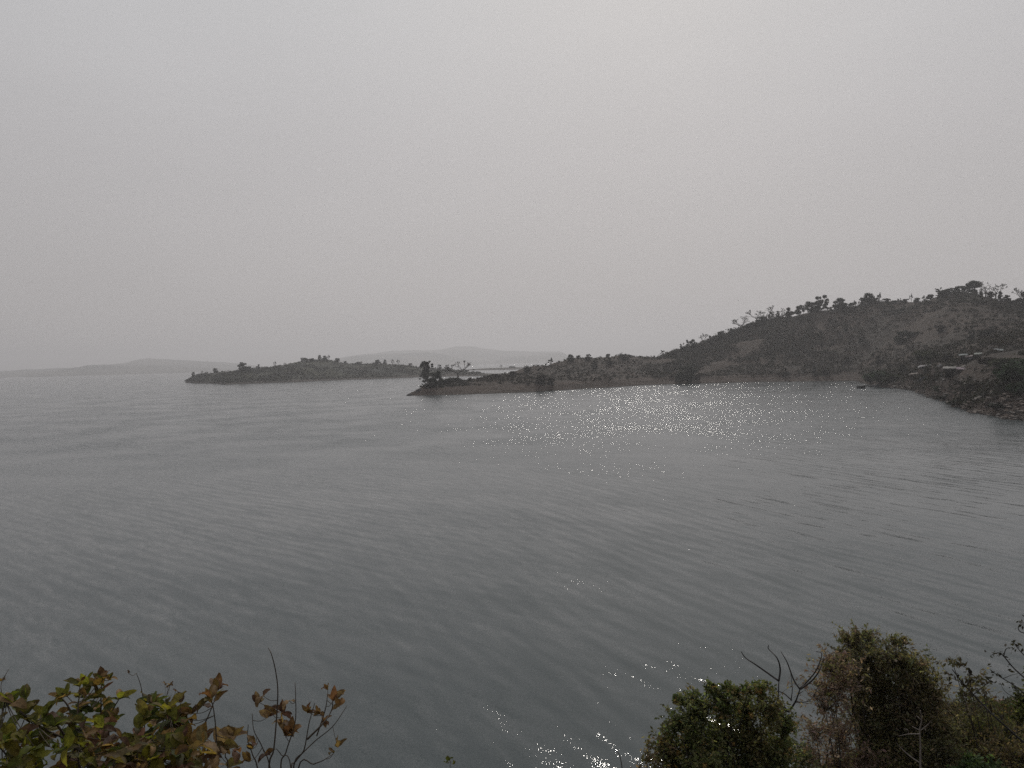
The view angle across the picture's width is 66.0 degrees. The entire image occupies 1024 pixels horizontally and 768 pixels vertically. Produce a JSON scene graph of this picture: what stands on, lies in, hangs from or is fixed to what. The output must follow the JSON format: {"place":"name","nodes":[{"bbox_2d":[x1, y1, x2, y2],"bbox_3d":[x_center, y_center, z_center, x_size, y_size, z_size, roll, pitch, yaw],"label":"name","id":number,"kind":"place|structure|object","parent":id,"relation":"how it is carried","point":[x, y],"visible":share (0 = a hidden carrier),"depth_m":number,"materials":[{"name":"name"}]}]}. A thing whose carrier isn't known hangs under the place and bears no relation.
{"place":"outdoors","nodes":[
{"label":"outdoors","id":0,"kind":"place"},
{"bbox_2d":[26,365,234,376],"bbox_3d":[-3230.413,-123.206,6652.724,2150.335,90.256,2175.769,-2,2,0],"label":"hills","id":1,"kind":"structure","parent":0,"point":[89,370],"depth_m":6196.13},
{"bbox_2d":[0,358,264,377],"bbox_3d":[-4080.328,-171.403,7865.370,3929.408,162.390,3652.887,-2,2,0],"label":"hills","id":2,"kind":"structure","parent":0,"point":[138,362],"depth_m":7797.86,"materials":[{"name":"grey"}]},
{"bbox_2d":[185,360,507,384],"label":"island","id":3,"kind":"structure","parent":0,"point":[330,365],"depth_m":1256.31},
{"bbox_2d":[237,362,248,370],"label":"tree","id":4,"kind":"object","parent":3,"relation":"on","point":[241,366],"visible":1,"depth_m":1204.39,"materials":[{"name":"green plant"}]},
{"bbox_2d":[185,359,483,382],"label":"island scrub","id":5,"kind":"object","parent":3,"relation":"on","point":[401,367],"visible":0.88,"depth_m":1257.48,"materials":[{"name":"green plant"}]},
{"bbox_2d":[340,352,482,365],"bbox_3d":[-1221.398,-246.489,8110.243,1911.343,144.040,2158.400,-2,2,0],"label":"hills","id":6,"kind":"structure","parent":0,"point":[417,359],"depth_m":7747.91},
{"bbox_2d":[333,346,575,361],"bbox_3d":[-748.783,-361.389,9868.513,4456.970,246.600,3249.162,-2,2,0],"label":"hills","id":7,"kind":"structure","parent":0,"point":[473,353],"depth_m":9920.26,"materials":[{"name":"grey"}]},
{"bbox_2d":[468,367,524,369],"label":"spit","id":8,"kind":"structure","parent":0,"point":[515,368],"depth_m":2122.62,"materials":[{"name":"grey"}]},
{"bbox_2d":[0,362,1023,767],"bbox_3d":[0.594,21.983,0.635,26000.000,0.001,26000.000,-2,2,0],"label":"water","id":9,"kind":"structure","parent":0,"point":[580,578],"depth_m":91.58,"materials":[{"name":"grey liquid"}]},
{"bbox_2d":[0,0,1023,370],"label":"sky","id":10,"kind":"structure","parent":0,"point":[265,183],"materials":[{"name":"grey"}]},
{"bbox_2d":[482,353,567,363],"bbox_3d":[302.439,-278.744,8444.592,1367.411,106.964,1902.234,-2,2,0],"label":"hills","id":11,"kind":"structure","parent":0,"point":[545,358],"depth_m":8006.96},
{"bbox_2d":[406,292,1023,419],"bbox_3d":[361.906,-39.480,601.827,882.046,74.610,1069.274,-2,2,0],"label":"hills","id":12,"kind":"structure","parent":0,"point":[881,338],"depth_m":637.76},
{"bbox_2d":[419,361,433,384],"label":"tree","id":13,"kind":"object","parent":12,"relation":"on","point":[425,374],"visible":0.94,"depth_m":640.15,"materials":[{"name":"green plant"}]},
{"bbox_2d":[427,371,442,386],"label":"tree","id":14,"kind":"object","parent":12,"relation":"on","point":[433,380],"visible":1,"depth_m":561.75,"materials":[{"name":"green plant"}]},
{"bbox_2d":[442,378,453,382],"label":"bush","id":15,"kind":"object","parent":12,"relation":"on","point":[447,380],"visible":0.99,"depth_m":578.45,"materials":[{"name":"green plant"}]},
{"bbox_2d":[448,377,460,380],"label":"bush","id":16,"kind":"object","parent":12,"relation":"on","point":[453,378],"visible":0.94,"depth_m":590.58,"materials":[{"name":"green plant"}]},
{"bbox_2d":[442,361,473,377],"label":"bare tree","id":17,"kind":"object","parent":12,"relation":"on","point":[469,364],"visible":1,"depth_m":596.82,"materials":[{"name":"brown plant"}]},
{"bbox_2d":[523,367,531,372],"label":"bush","id":18,"kind":"object","parent":12,"relation":"on","point":[527,369],"visible":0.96,"depth_m":664.53,"materials":[{"name":"green plant"}]},
{"bbox_2d":[535,375,546,384],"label":"bush","id":19,"kind":"object","parent":12,"relation":"on","point":[540,379],"visible":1,"depth_m":572.58,"materials":[{"name":"green plant"}]},
{"bbox_2d":[546,378,554,385],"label":"bush","id":20,"kind":"object","parent":12,"relation":"on","point":[550,380],"visible":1,"depth_m":576.36,"materials":[{"name":"green plant"}]},
{"bbox_2d":[566,354,574,361],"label":"tree","id":21,"kind":"object","parent":12,"relation":"on","point":[570,358],"visible":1,"depth_m":745.36,"materials":[{"name":"green plant"}]},
{"bbox_2d":[585,354,592,359],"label":"tree","id":22,"kind":"object","parent":12,"relation":"on","point":[587,357],"visible":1,"depth_m":756.32,"materials":[{"name":"green plant"}]},
{"bbox_2d":[591,361,597,368],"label":"tree","id":23,"kind":"object","parent":12,"relation":"on","point":[595,365],"visible":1,"depth_m":706.63,"materials":[{"name":"green plant"}]},
{"bbox_2d":[606,358,613,364],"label":"tree","id":24,"kind":"object","parent":12,"relation":"on","point":[610,361],"visible":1,"depth_m":729.84,"materials":[{"name":"green plant"}]},
{"bbox_2d":[619,354,627,359],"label":"tree","id":25,"kind":"object","parent":12,"relation":"on","point":[624,357],"visible":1,"depth_m":781.31,"materials":[{"name":"green plant"}]},
{"bbox_2d":[675,364,698,381],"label":"tree","id":26,"kind":"object","parent":12,"relation":"on","point":[689,375],"visible":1,"depth_m":639.57,"materials":[{"name":"green plant"}]},
{"bbox_2d":[686,340,692,349],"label":"tufted tree","id":27,"kind":"object","parent":12,"relation":"on","point":[689,342],"visible":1,"depth_m":808.25,"materials":[{"name":"green plant"}]},
{"bbox_2d":[700,333,709,345],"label":"bare tree","id":28,"kind":"object","parent":12,"relation":"on","point":[705,337],"visible":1,"depth_m":805.82,"materials":[{"name":"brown plant"}]},
{"bbox_2d":[715,331,725,339],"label":"tree","id":29,"kind":"object","parent":12,"relation":"on","point":[719,335],"visible":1,"depth_m":801.16,"materials":[{"name":"green plant"}]},
{"bbox_2d":[419,291,1023,397],"bbox_3d":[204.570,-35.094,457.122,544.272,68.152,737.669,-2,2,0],"label":"hillside scrub","id":30,"kind":"object","parent":12,"relation":"on","point":[1007,336],"visible":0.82,"depth_m":618.97,"materials":[{"name":"green plant"}]},
{"bbox_2d":[732,317,748,329],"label":"bare tree","id":31,"kind":"object","parent":12,"relation":"on","point":[743,322],"visible":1,"depth_m":804.55,"materials":[{"name":"brown plant"}]},
{"bbox_2d":[662,311,838,371],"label":"woodland","id":32,"kind":"object","parent":12,"relation":"on","point":[722,351],"visible":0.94,"depth_m":745.04,"materials":[{"name":"green plant"}]},
{"bbox_2d":[745,310,768,319],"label":"bare tree","id":33,"kind":"object","parent":12,"relation":"on","point":[756,314],"visible":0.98,"depth_m":818.04,"materials":[{"name":"brown plant"}]},
{"bbox_2d":[755,316,764,323],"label":"tree","id":34,"kind":"object","parent":12,"relation":"on","point":[759,318],"visible":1,"depth_m":808.87,"materials":[{"name":"green plant"}]},
{"bbox_2d":[766,305,785,317],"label":"bare tree","id":35,"kind":"object","parent":12,"relation":"on","point":[772,311],"visible":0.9,"depth_m":811.92,"materials":[{"name":"brown plant"}]},
{"bbox_2d":[782,367,788,375],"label":"tree","id":36,"kind":"object","parent":12,"relation":"on","point":[784,373],"visible":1,"depth_m":633.41,"materials":[{"name":"green plant"}]},
{"bbox_2d":[784,307,794,316],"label":"tree","id":37,"kind":"object","parent":12,"relation":"on","point":[789,312],"visible":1,"depth_m":806.25,"materials":[{"name":"green plant"}]},
{"bbox_2d":[794,305,804,314],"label":"tree","id":38,"kind":"object","parent":12,"relation":"on","point":[798,311],"visible":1,"depth_m":805.50,"materials":[{"name":"green plant"}]},
{"bbox_2d":[804,301,819,312],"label":"tree","id":39,"kind":"object","parent":12,"relation":"on","point":[811,305],"visible":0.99,"depth_m":795.97,"materials":[{"name":"green plant"}]},
{"bbox_2d":[811,367,817,375],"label":"tree","id":40,"kind":"object","parent":12,"relation":"on","point":[814,371],"visible":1,"depth_m":625.85,"materials":[{"name":"green plant"}]},
{"bbox_2d":[814,296,822,310],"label":"tree","id":41,"kind":"object","parent":12,"relation":"on","point":[819,303],"visible":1,"depth_m":792.49,"materials":[{"name":"green plant"}]},
{"bbox_2d":[615,290,1023,356],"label":"ridge thicket","id":42,"kind":"object","parent":12,"relation":"on","point":[964,299],"visible":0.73,"depth_m":678.53,"materials":[{"name":"green plant"}]},
{"bbox_2d":[821,295,828,309],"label":"tree","id":43,"kind":"object","parent":12,"relation":"on","point":[825,304],"visible":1,"depth_m":789.92,"materials":[{"name":"green plant"}]},
{"bbox_2d":[821,368,830,374],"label":"bush","id":44,"kind":"object","parent":12,"relation":"on","point":[824,371],"visible":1,"depth_m":623.89,"materials":[{"name":"green plant"}]},
{"bbox_2d":[832,298,848,308],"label":"tree","id":45,"kind":"object","parent":12,"relation":"on","point":[841,304],"visible":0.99,"depth_m":782.54,"materials":[{"name":"green plant"}]},
{"bbox_2d":[842,356,850,362],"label":"bush","id":46,"kind":"object","parent":12,"relation":"on","point":[847,358],"visible":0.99,"depth_m":651.23,"materials":[{"name":"green plant"}]},
{"bbox_2d":[862,373,873,382],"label":"bush","id":47,"kind":"object","parent":12,"relation":"on","point":[866,377],"visible":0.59,"depth_m":520.77,"materials":[{"name":"green plant"}]},
{"bbox_2d":[861,293,877,302],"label":"tree","id":48,"kind":"object","parent":12,"relation":"on","point":[866,298],"visible":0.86,"depth_m":749.22,"materials":[{"name":"green plant"}]},
{"bbox_2d":[874,355,882,363],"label":"tree","id":49,"kind":"object","parent":12,"relation":"on","point":[877,360],"visible":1,"depth_m":566.26,"materials":[{"name":"green plant"}]},
{"bbox_2d":[869,370,890,382],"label":"bush","id":50,"kind":"object","parent":12,"relation":"on","point":[876,375],"visible":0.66,"depth_m":490.43,"materials":[{"name":"green plant"}]},
{"bbox_2d":[893,330,910,342],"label":"tree","id":51,"kind":"object","parent":12,"relation":"on","point":[901,336],"visible":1,"depth_m":601.34,"materials":[{"name":"green plant"}]},
{"bbox_2d":[907,331,919,337],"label":"bush","id":52,"kind":"object","parent":12,"relation":"on","point":[911,333],"visible":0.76,"depth_m":608.35,"materials":[{"name":"green plant"}]},
{"bbox_2d":[912,297,920,302],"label":"bush","id":53,"kind":"object","parent":12,"relation":"on","point":[916,299],"visible":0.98,"depth_m":711.15,"materials":[{"name":"green plant"}]},
{"bbox_2d":[913,349,925,359],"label":"bush","id":54,"kind":"object","parent":12,"relation":"on","point":[919,356],"visible":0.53,"depth_m":489.55,"materials":[{"name":"green plant"}]},
{"bbox_2d":[918,364,930,373],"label":"shed","id":55,"kind":"structure","parent":12,"relation":"on","point":[920,369],"depth_m":431.50,"materials":[{"name":"grey metal"}]},
{"bbox_2d":[926,294,934,299],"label":"bush","id":56,"kind":"object","parent":12,"relation":"on","point":[929,296],"visible":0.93,"depth_m":700.05,"materials":[{"name":"green plant"}]},
{"bbox_2d":[931,385,941,391],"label":"bush","id":57,"kind":"object","parent":12,"relation":"on","point":[936,389],"visible":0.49,"depth_m":357.86,"materials":[{"name":"green plant"}]},
{"bbox_2d":[931,367,943,374],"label":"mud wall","id":58,"kind":"structure","parent":12,"relation":"on","point":[933,371],"depth_m":391.67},
{"bbox_2d":[933,325,946,332],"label":"bush","id":59,"kind":"object","parent":12,"relation":"on","point":[940,328],"visible":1,"depth_m":568.39,"materials":[{"name":"green plant"}]},
{"bbox_2d":[879,360,1008,408],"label":"bank scrub","id":60,"kind":"object","parent":12,"relation":"on","point":[961,394],"visible":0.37,"depth_m":310.79,"materials":[{"name":"green plant"}]},
{"bbox_2d":[944,288,952,293],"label":"tree","id":61,"kind":"object","parent":12,"relation":"on","point":[949,290],"visible":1,"depth_m":672.25,"materials":[{"name":"green plant"}]},
{"bbox_2d":[943,366,964,378],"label":"open shelter","id":62,"kind":"object","parent":12,"relation":"on","point":[949,371],"visible":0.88,"depth_m":345.73,"materials":[{"name":"grey metal"}]},
{"bbox_2d":[888,365,1023,420],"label":"rock rubble","id":63,"kind":"object","parent":12,"relation":"on","point":[1009,412],"visible":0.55,"depth_m":281.56,"materials":[{"name":"grey stone"}]},
{"bbox_2d":[946,399,965,405],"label":"bush","id":64,"kind":"object","parent":12,"relation":"on","point":[952,402],"visible":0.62,"depth_m":301.26,"materials":[{"name":"green plant"}]},
{"bbox_2d":[952,286,961,294],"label":"tree","id":65,"kind":"object","parent":12,"relation":"on","point":[956,289],"visible":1,"depth_m":668.74,"materials":[{"name":"green plant"}]},
{"bbox_2d":[958,280,981,292],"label":"tree","id":66,"kind":"object","parent":12,"relation":"on","point":[971,286],"visible":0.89,"depth_m":673.38,"materials":[{"name":"green plant"}]},
{"bbox_2d":[959,352,981,363],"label":"sheeted shelter","id":67,"kind":"object","parent":12,"relation":"on","point":[965,359],"visible":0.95,"depth_m":366.31,"materials":[{"name":"grey metal"}]},
{"bbox_2d":[968,326,974,339],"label":"tree","id":68,"kind":"object","parent":12,"relation":"on","point":[970,333],"visible":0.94,"depth_m":469.14,"materials":[{"name":"green plant"}]},
{"bbox_2d":[977,328,994,336],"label":"bush","id":69,"kind":"object","parent":12,"relation":"on","point":[987,332],"visible":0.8,"depth_m":474.20,"materials":[{"name":"green plant"}]},
{"bbox_2d":[975,357,996,365],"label":"bush","id":70,"kind":"object","parent":12,"relation":"on","point":[981,361],"visible":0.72,"depth_m":328.33,"materials":[{"name":"green plant"}]},
{"bbox_2d":[976,281,998,296],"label":"bare tree","id":71,"kind":"object","parent":12,"relation":"on","point":[981,284],"visible":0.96,"depth_m":644.69,"materials":[{"name":"grey plant"}]},
{"bbox_2d":[984,291,996,297],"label":"bush","id":72,"kind":"object","parent":12,"relation":"on","point":[989,294],"visible":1,"depth_m":638.82,"materials":[{"name":"green plant"}]},
{"bbox_2d":[983,283,1007,298],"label":"bare tree","id":73,"kind":"object","parent":12,"relation":"on","point":[1002,284],"visible":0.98,"depth_m":637.01,"materials":[{"name":"grey plant"}]},
{"bbox_2d":[987,403,1004,408],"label":"bush","id":74,"kind":"object","parent":12,"relation":"on","point":[996,406],"visible":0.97,"depth_m":259.91,"materials":[{"name":"green plant"}]},
{"bbox_2d":[985,356,1011,366],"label":"bush","id":75,"kind":"object","parent":12,"relation":"on","point":[994,361],"visible":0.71,"depth_m":313.90,"materials":[{"name":"green plant"}]},
{"bbox_2d":[997,291,1002,300],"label":"tree","id":76,"kind":"object","parent":12,"relation":"on","point":[1000,295],"visible":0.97,"depth_m":632.99,"materials":[{"name":"green plant"}]},
{"bbox_2d":[992,362,1023,382],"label":"bush","id":77,"kind":"object","parent":12,"relation":"on","point":[1009,371],"visible":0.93,"depth_m":272.28,"materials":[{"name":"green plant"}]},
{"bbox_2d":[1007,357,1023,372],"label":"bush","id":78,"kind":"object","parent":12,"relation":"on","point":[1015,360],"visible":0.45,"depth_m":293.42,"materials":[{"name":"green plant"}]},
{"bbox_2d":[1011,288,1023,299],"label":"bare tree","id":79,"kind":"object","parent":12,"relation":"on","point":[1021,291],"visible":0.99,"depth_m":624.08,"materials":[{"name":"grey plant"}]},
{"bbox_2d":[1016,292,1023,303],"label":"tree","id":80,"kind":"object","parent":12,"relation":"on","point":[1020,300],"visible":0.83,"depth_m":622.72,"materials":[{"name":"grey plant"}]},
{"bbox_2d":[932,705,1023,759],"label":"ground","id":81,"kind":"structure","parent":0,"point":[1000,727],"depth_m":23.62,"materials":[{"name":"brown soil"}]},
{"bbox_2d":[0,669,8,765],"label":"dry stalk","id":82,"kind":"object","parent":81,"relation":"on","point":[2,679],"visible":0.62,"depth_m":3.02,"materials":[{"name":"brown plant"}]},
{"bbox_2d":[0,684,88,767],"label":"leafy shrub","id":83,"kind":"object","parent":81,"relation":"on","point":[34,752],"visible":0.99,"depth_m":2.80,"materials":[{"name":"green plant"}]},
{"bbox_2d":[48,666,136,767],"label":"leafy shrub","id":84,"kind":"object","parent":81,"relation":"on","point":[107,717],"visible":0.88,"depth_m":3.08,"materials":[{"name":"green plant"}]},
{"bbox_2d":[127,670,144,726],"bbox_3d":[-1.605,2.115,3.431,0.141,1.821,0.130,0,2,39],"label":"dry stalk","id":85,"kind":"object","parent":81,"relation":"on","point":[139,682],"visible":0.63,"depth_m":3.45,"materials":[{"name":"brown plant"}]},
{"bbox_2d":[113,691,204,767],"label":"leafy shrub","id":86,"kind":"object","parent":81,"relation":"on","point":[169,734],"visible":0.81,"depth_m":3.04,"materials":[{"name":"green plant"}]},
{"bbox_2d":[90,673,247,767],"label":"dry shrub","id":87,"kind":"object","parent":81,"relation":"on","point":[224,739],"visible":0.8,"depth_m":3.15,"materials":[{"name":"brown plant"}]},
{"bbox_2d":[162,681,177,721],"bbox_3d":[-1.490,2.187,3.476,0.142,1.802,0.125,-1,2,28],"label":"dry stalk","id":88,"kind":"object","parent":81,"relation":"on","point":[169,688],"visible":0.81,"depth_m":3.47,"materials":[{"name":"brown plant"}]},
{"bbox_2d":[178,692,184,716],"bbox_3d":[-1.398,2.139,3.295,0.101,1.735,0.292,-2,2,-20],"label":"dry stalk","id":89,"kind":"object","parent":81,"relation":"on","point":[180,700],"visible":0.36,"depth_m":3.39,"materials":[{"name":"brown plant"}]},
{"bbox_2d":[241,648,346,767],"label":"twiggy shrub","id":90,"kind":"object","parent":81,"relation":"on","point":[290,727],"visible":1,"depth_m":3.38,"materials":[{"name":"brown plant"}]},
{"bbox_2d":[444,756,455,763],"bbox_3d":[-0.320,2.620,4.161,0.055,1.441,0.278,-2,2,-12],"label":"plant","id":91,"kind":"object","parent":81,"relation":"on","point":[448,758],"visible":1,"depth_m":4.03,"materials":[{"name":"green plant"}]},
{"bbox_2d":[630,733,676,767],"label":"dry bush","id":92,"kind":"object","parent":81,"relation":"on","point":[648,758],"visible":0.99,"depth_m":9.68,"materials":[{"name":"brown plant"}]},
{"bbox_2d":[641,676,808,767],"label":"flowering bush","id":93,"kind":"object","parent":81,"relation":"on","point":[741,744],"visible":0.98,"depth_m":9.66,"materials":[{"name":"green plant"}]},
{"bbox_2d":[741,645,823,765],"bbox_3d":[3.513,4.888,10.192,1.016,2.989,0.197,-1,2,19],"label":"bare sapling","id":94,"kind":"object","parent":81,"relation":"on","point":[805,684],"visible":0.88,"depth_m":10.13,"materials":[{"name":"brown plant"}]},
{"bbox_2d":[791,738,837,767],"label":"bush","id":95,"kind":"object","parent":81,"relation":"on","point":[803,763],"visible":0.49,"depth_m":10.50,"materials":[{"name":"green plant"}]},
{"bbox_2d":[786,644,896,767],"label":"dry bush","id":96,"kind":"object","parent":81,"relation":"on","point":[836,682],"visible":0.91,"depth_m":11.18,"materials":[{"name":"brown plant"}]},
{"bbox_2d":[811,618,983,767],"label":"feathery bush","id":97,"kind":"object","parent":81,"relation":"on","point":[910,692],"visible":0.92,"depth_m":11.59,"materials":[{"name":"green plant"}]},
{"bbox_2d":[896,710,930,767],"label":"pale sapling","id":98,"kind":"object","parent":81,"relation":"on","point":[919,761],"visible":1,"depth_m":10.38,"materials":[{"name":"grey plant"}]},
{"bbox_2d":[811,689,1023,767],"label":"undergrowth","id":99,"kind":"object","parent":81,"relation":"on","point":[1008,707],"visible":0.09,"depth_m":25.71,"materials":[{"name":"green plant"}]},
{"bbox_2d":[935,656,1001,762],"bbox_3d":[6.948,5.525,11.974,0.864,2.962,0.919,-2,2,-16],"label":"thin bush","id":100,"kind":"object","parent":81,"relation":"on","point":[965,693],"visible":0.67,"depth_m":11.87,"materials":[{"name":"green plant"}]},
{"bbox_2d":[945,749,1006,767],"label":"green bush","id":101,"kind":"object","parent":81,"relation":"on","point":[968,761],"visible":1,"depth_m":10.52,"materials":[{"name":"green plant"}]},
{"bbox_2d":[940,661,1023,742],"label":"leaning branch","id":102,"kind":"object","parent":81,"relation":"on","point":[1001,716],"visible":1,"depth_m":10.34,"materials":[{"name":"brown plant"}]},
{"bbox_2d":[943,691,1023,765],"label":"bush","id":103,"kind":"object","parent":81,"relation":"on","point":[967,727],"visible":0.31,"depth_m":12.41,"materials":[{"name":"green plant"}]},
{"bbox_2d":[950,713,1023,767],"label":"bush","id":104,"kind":"object","parent":81,"relation":"on","point":[1015,755],"visible":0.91,"depth_m":11.04,"materials":[{"name":"green plant"}]},
{"bbox_2d":[984,615,1023,698],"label":"twiggy sapling","id":105,"kind":"object","parent":81,"relation":"on","point":[1015,687],"visible":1,"depth_m":10.70,"materials":[{"name":"brown plant"}]},
{"bbox_2d":[1009,666,1023,749],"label":"green bush","id":106,"kind":"object","parent":81,"relation":"on","point":[1018,713],"visible":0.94,"depth_m":11.84,"materials":[{"name":"green plant"}]}
]}

